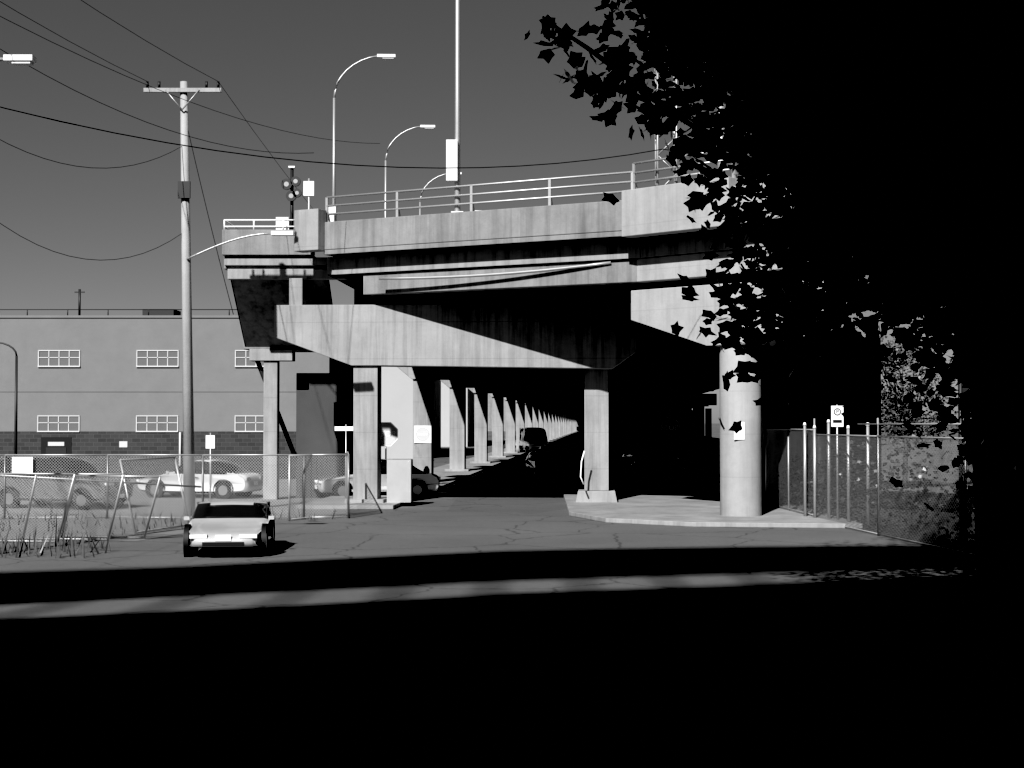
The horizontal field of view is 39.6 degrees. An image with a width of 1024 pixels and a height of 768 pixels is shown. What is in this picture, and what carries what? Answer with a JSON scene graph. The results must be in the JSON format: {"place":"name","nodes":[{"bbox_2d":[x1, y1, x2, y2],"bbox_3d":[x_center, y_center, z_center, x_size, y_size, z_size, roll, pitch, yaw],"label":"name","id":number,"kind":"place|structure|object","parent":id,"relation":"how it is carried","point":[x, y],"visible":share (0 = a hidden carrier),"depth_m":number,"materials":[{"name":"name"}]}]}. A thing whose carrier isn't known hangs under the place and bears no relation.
{"place":"outdoors","nodes":[
{"label":"outdoors","id":0,"kind":"place"},
{"bbox_2d":[0,479,336,540],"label":"gravel lot","id":1,"kind":"structure","parent":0,"point":[280,504],"depth_m":42.51,"materials":[{"name":"grey gravel"}]},
{"bbox_2d":[0,342,17,456],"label":"lamp post","id":2,"kind":"object","parent":1,"relation":"on","point":[16,403],"visible":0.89,"depth_m":57.97,"materials":[{"name":"grey metal"}]},
{"bbox_2d":[0,456,133,509],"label":"car","id":3,"kind":"object","parent":1,"relation":"on","point":[50,462],"visible":0.45,"depth_m":45.74,"materials":[{"name":"paint"}]},
{"bbox_2d":[0,451,349,542],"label":"fence","id":4,"kind":"object","parent":1,"relation":"on","point":[22,466],"visible":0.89,"depth_m":40.20,"materials":[{"name":"grey metal"}]},
{"bbox_2d":[137,459,262,498],"bbox_3d":[-11.600,3.536,52.925,4.528,1.472,1.970,0,-2,15],"label":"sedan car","id":5,"kind":"object","parent":1,"relation":"on","point":[247,479],"visible":0.52,"depth_m":52.06,"materials":[{"name":"paint"}]},
{"bbox_2d":[143,81,294,515],"bbox_3d":[-8.655,-2.531,41.996,4.484,12.905,0.427,0,-2,3],"label":"utility pole","id":6,"kind":"object","parent":1,"relation":"on","point":[184,183],"visible":0.94,"depth_m":41.96,"materials":[{"name":"grey wood"}]},
{"bbox_2d":[0,0,688,311],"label":"overhead wires","id":7,"kind":"object","parent":6,"relation":"attached to","point":[217,143],"visible":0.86,"depth_m":34.99,"materials":[{"name":"black"}]},
{"bbox_2d":[0,289,352,478],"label":"building","id":8,"kind":"structure","parent":0,"point":[100,384],"depth_m":70.02,"materials":[{"name":"brick"}]},
{"bbox_2d":[0,0,970,423],"label":"sky","id":9,"kind":"structure","parent":0,"point":[281,63],"materials":[{"name":"grey"}]},
{"bbox_2d":[0,424,1023,767],"bbox_3d":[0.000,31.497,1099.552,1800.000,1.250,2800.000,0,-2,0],"label":"street ground","id":10,"kind":"structure","parent":0,"point":[502,616],"depth_m":13.63,"materials":[{"name":"grey asphalt"}]},
{"bbox_2d":[0,54,36,65],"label":"street light","id":11,"kind":"object","parent":10,"relation":"on","point":[22,59],"visible":1,"depth_m":27.06,"materials":[{"name":"white paint"}]},
{"bbox_2d":[0,502,335,557],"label":"weedy grass","id":12,"kind":"structure","parent":10,"relation":"on","point":[19,547],"depth_m":30.86,"materials":[{"name":"grey plant"}]},
{"bbox_2d":[183,500,274,556],"bbox_3d":[-6.100,3.120,30.928,1.900,1.132,3.778,0,-2,-6],"label":"coupe car","id":13,"kind":"object","parent":10,"relation":"on","point":[231,524],"visible":0.98,"depth_m":29.94,"materials":[{"name":"paint"}]},
{"bbox_2d":[314,459,440,497],"bbox_3d":[-5.000,3.515,52.525,4.528,1.492,1.970,0,-2,-16],"label":"white car","id":14,"kind":"object","parent":10,"relation":"on","point":[423,483],"visible":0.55,"depth_m":52.02,"materials":[{"name":"paint"}]},
{"bbox_2d":[381,367,629,458],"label":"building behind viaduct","id":15,"kind":"structure","parent":10,"relation":"on","point":[397,397],"depth_m":108.06,"materials":[{"name":"white concrete"}]},
{"bbox_2d":[206,405,843,518],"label":"signs","id":16,"kind":"object","parent":10,"relation":"on","point":[422,434],"depth_m":54.45,"materials":[{"name":"white metal"}]},
{"bbox_2d":[381,431,394,436],"bbox_3d":[-4.828,1.912,54.456,0.727,0.217,0.004,0,-2,0],"label":"stop text","id":17,"kind":"object","parent":16,"relation":"on","point":[388,431],"visible":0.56,"depth_m":54.45,"materials":[{"name":"white paint"}]},
{"bbox_2d":[519,427,547,453],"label":"white van","id":18,"kind":"object","parent":10,"relation":"on","point":[533,438],"visible":0.76,"depth_m":124.27,"materials":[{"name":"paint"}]},
{"bbox_2d":[523,451,569,483],"bbox_3d":[1.600,3.858,65.921,2.000,1.522,4.528,0,-2,-5],"label":"shaded car","id":19,"kind":"object","parent":10,"relation":"on","point":[547,464],"visible":0.98,"depth_m":63.82,"materials":[{"name":"paint"}]},
{"bbox_2d":[222,176,881,516],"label":"overpass","id":20,"kind":"object","parent":10,"relation":"on","point":[554,354],"visible":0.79,"depth_m":47.04,"materials":[{"name":"concrete"}]},
{"bbox_2d":[281,166,301,229],"bbox_3d":[-7.518,-5.894,48.527,0.700,3.090,0.315,0,-2,0],"label":"deck signal cluster","id":21,"kind":"object","parent":20,"relation":"on","point":[292,194],"visible":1,"depth_m":48.40,"materials":[{"name":"grey metal"}]},
{"bbox_2d":[276,206,336,229],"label":"electrical boxes","id":22,"kind":"object","parent":20,"relation":"on","point":[330,210],"visible":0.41,"depth_m":48.46,"materials":[{"name":"white paint"}]},
{"bbox_2d":[303,178,313,208],"bbox_3d":[-6.923,-5.680,48.454,0.360,2.660,0.100,0,-2,0],"label":"sign","id":23,"kind":"object","parent":20,"relation":"on","point":[308,188],"visible":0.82,"depth_m":48.43,"materials":[{"name":"grey metal"}]},
{"bbox_2d":[332,54,480,217],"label":"street lights","id":24,"kind":"object","parent":20,"relation":"on","point":[387,56],"visible":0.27,"depth_m":48.22,"materials":[{"name":"white paint"}]},
{"bbox_2d":[446,0,463,212],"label":"deck pole","id":25,"kind":"object","parent":20,"relation":"on","point":[452,156],"visible":0.73,"depth_m":45.00,"materials":[{"name":"white metal"}]},
{"bbox_2d":[223,152,738,229],"bbox_3d":[6.068,-6.023,36.156,6.080,1.431,44.198,1,-2,-44],"label":"deck railing","id":26,"kind":"object","parent":20,"relation":"on","point":[633,182],"visible":0.53,"depth_m":44.31,"materials":[{"name":"grey metal"}]},
{"bbox_2d":[642,60,724,185],"bbox_3d":[8.898,-7.186,40.211,10.929,5.139,0.816,-1,-2,27],"label":"deck sign gantry","id":27,"kind":"object","parent":20,"relation":"on","point":[657,156],"visible":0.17,"depth_m":42.12,"materials":[{"name":"grey metal"}]},
{"bbox_2d":[297,433,862,528],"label":"pavement kerbs","id":28,"kind":"structure","parent":10,"relation":"on","point":[695,505],"depth_m":44.92,"materials":[{"name":"concrete"}]},
{"bbox_2d":[379,261,611,502],"bbox_3d":[-2.488,0.219,49.367,6.357,7.533,16.555,1,-2,-27],"label":"street clutter","id":29,"kind":"object","parent":28,"relation":"on","point":[399,480],"visible":0.92,"depth_m":47.12,"materials":[{"name":"grey metal"}]},
{"bbox_2d":[616,447,660,473],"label":"car","id":30,"kind":"object","parent":10,"relation":"on","point":[628,450],"visible":0.06,"depth_m":74.18,"materials":[{"name":"paint"}]},
{"bbox_2d":[618,451,672,480],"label":"car","id":31,"kind":"object","parent":10,"relation":"on","point":[628,458],"visible":0.35,"depth_m":65.47,"materials":[{"name":"paint"}]},
{"bbox_2d":[622,455,688,489],"bbox_3d":[5.800,3.644,57.923,2.000,1.522,4.528,0,-2,-10],"label":"car","id":32,"kind":"object","parent":10,"relation":"on","point":[646,472],"visible":0.94,"depth_m":56.42,"materials":[{"name":"paint"}]},
{"bbox_2d":[524,0,1023,654],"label":"tree","id":33,"kind":"object","parent":10,"relation":"on","point":[884,142],"visible":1,"depth_m":10.05,"materials":[{"name":"black plant"}]},
{"bbox_2d":[765,381,975,555],"bbox_3d":[10.022,1.267,24.998,1.002,4.400,42.172,0,-2,-5],"label":"fence","id":34,"kind":"object","parent":10,"relation":"on","point":[962,528],"visible":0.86,"depth_m":35.48,"materials":[{"name":"grey metal"}]},
{"bbox_2d":[775,425,975,557],"bbox_3d":[26.538,1.983,26.456,36.925,3.118,45.000,0,-2,0],"label":"hedge","id":35,"kind":"object","parent":10,"relation":"on","point":[894,428],"visible":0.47,"depth_m":36.85,"materials":[{"name":"grey plant"}]},
{"bbox_2d":[881,336,957,488],"bbox_3d":[17.658,0.774,55.096,5.020,7.003,14.387,0,-2,-15],"label":"tree behind fence","id":36,"kind":"object","parent":10,"relation":"on","point":[895,396],"visible":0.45,"depth_m":59.15,"materials":[{"name":"grey plant"}]}
]}

